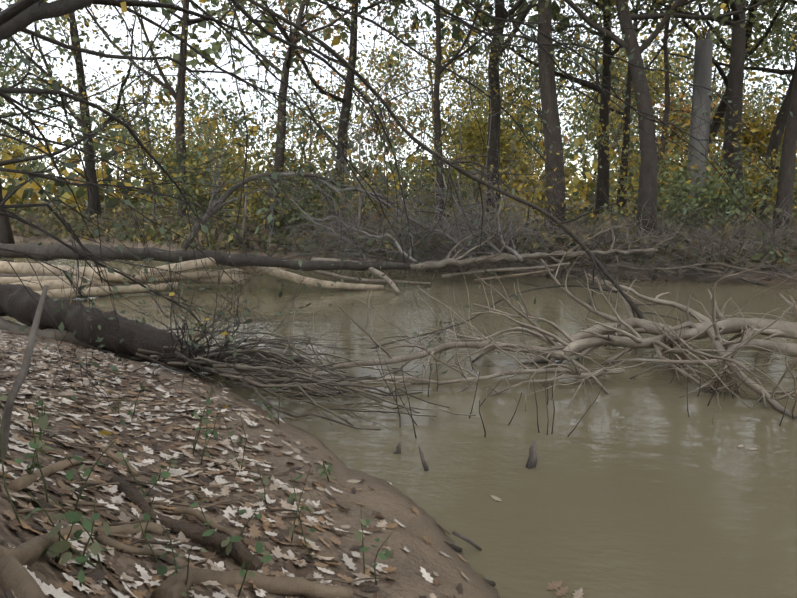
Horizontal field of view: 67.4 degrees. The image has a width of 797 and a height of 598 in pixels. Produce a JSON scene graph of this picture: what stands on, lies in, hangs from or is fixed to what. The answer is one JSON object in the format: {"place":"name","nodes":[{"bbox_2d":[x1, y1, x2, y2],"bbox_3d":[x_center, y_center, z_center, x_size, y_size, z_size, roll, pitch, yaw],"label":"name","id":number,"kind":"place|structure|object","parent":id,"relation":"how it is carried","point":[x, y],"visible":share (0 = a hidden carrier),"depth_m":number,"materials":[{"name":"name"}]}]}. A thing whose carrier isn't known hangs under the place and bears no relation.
{"place":"outdoors","nodes":[
{"label":"outdoors","id":0,"kind":"place"},
{"bbox_2d":[0,241,796,597],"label":"water","id":1,"kind":"structure","parent":0,"point":[642,485],"depth_m":5.15,"materials":[{"name":"brown liquid"}]},
{"bbox_2d":[0,199,796,597],"bbox_3d":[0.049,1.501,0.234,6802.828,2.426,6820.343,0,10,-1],"label":"ground","id":2,"kind":"structure","parent":0,"point":[374,495],"depth_m":3.14,"materials":[{"name":"brown soil"}]},
{"bbox_2d":[0,381,391,596],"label":"seedling","id":3,"kind":"object","parent":2,"relation":"on","point":[53,549],"depth_m":2.04,"materials":[{"name":"green plant"}]},
{"bbox_2d":[0,0,643,585],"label":"fallen logs","id":4,"kind":"object","parent":2,"relation":"on","point":[18,302],"visible":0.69,"depth_m":7.09,"materials":[{"name":"wood"}]},
{"bbox_2d":[0,330,756,597],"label":"leaf litter","id":5,"kind":"object","parent":2,"relation":"on","point":[99,575],"visible":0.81,"depth_m":2.98,"materials":[{"name":"brown plant"}]},
{"bbox_2d":[0,0,796,243],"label":"forest","id":6,"kind":"object","parent":2,"relation":"on","point":[468,141],"depth_m":26.39,"materials":[{"name":"brown plant"}]},
{"bbox_2d":[2,0,796,98],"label":"canopy foliage","id":7,"kind":"object","parent":6,"relation":"on","point":[206,52],"visible":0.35,"depth_m":42.67,"materials":[{"name":"green plant"}]},
{"bbox_2d":[0,0,796,597],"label":"fallen branches","id":8,"kind":"object","parent":2,"relation":"on","point":[18,578],"visible":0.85,"depth_m":6.53,"materials":[{"name":"wood"}]},
{"bbox_2d":[0,79,796,212],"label":"yellow foliage","id":9,"kind":"object","parent":2,"relation":"on","point":[32,190],"visible":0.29,"depth_m":43.66,"materials":[{"name":"yellow plant"}]},
{"bbox_2d":[0,0,796,435],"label":"overhang","id":10,"kind":"object","parent":2,"relation":"on","point":[18,16],"depth_m":4.29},
{"bbox_2d":[0,0,796,243],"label":"understory","id":11,"kind":"object","parent":2,"relation":"on","point":[709,190],"depth_m":25.48,"materials":[{"name":"green plant"}]},
{"bbox_2d":[4,106,796,288],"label":"bank brush","id":12,"kind":"object","parent":2,"relation":"on","point":[215,205],"visible":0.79,"depth_m":15.20,"materials":[{"name":"plant"}]},
{"bbox_2d":[6,202,796,271],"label":"bank weeds","id":13,"kind":"object","parent":2,"relation":"on","point":[126,228],"visible":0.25,"depth_m":22.01,"materials":[{"name":"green plant"}]},
{"bbox_2d":[683,26,712,227],"bbox_3d":[9.667,-5.136,19.185,0.772,6.809,0.792,0,10,-1],"label":"dead tree trunk","id":14,"kind":"object","parent":2,"relation":"on","point":[702,73],"visible":0.69,"depth_m":18.92,"materials":[{"name":"grey wood"}]},
{"bbox_2d":[0,0,796,198],"label":"sky","id":15,"kind":"structure","parent":0,"point":[92,60],"materials":[{"name":"white"}]}
]}

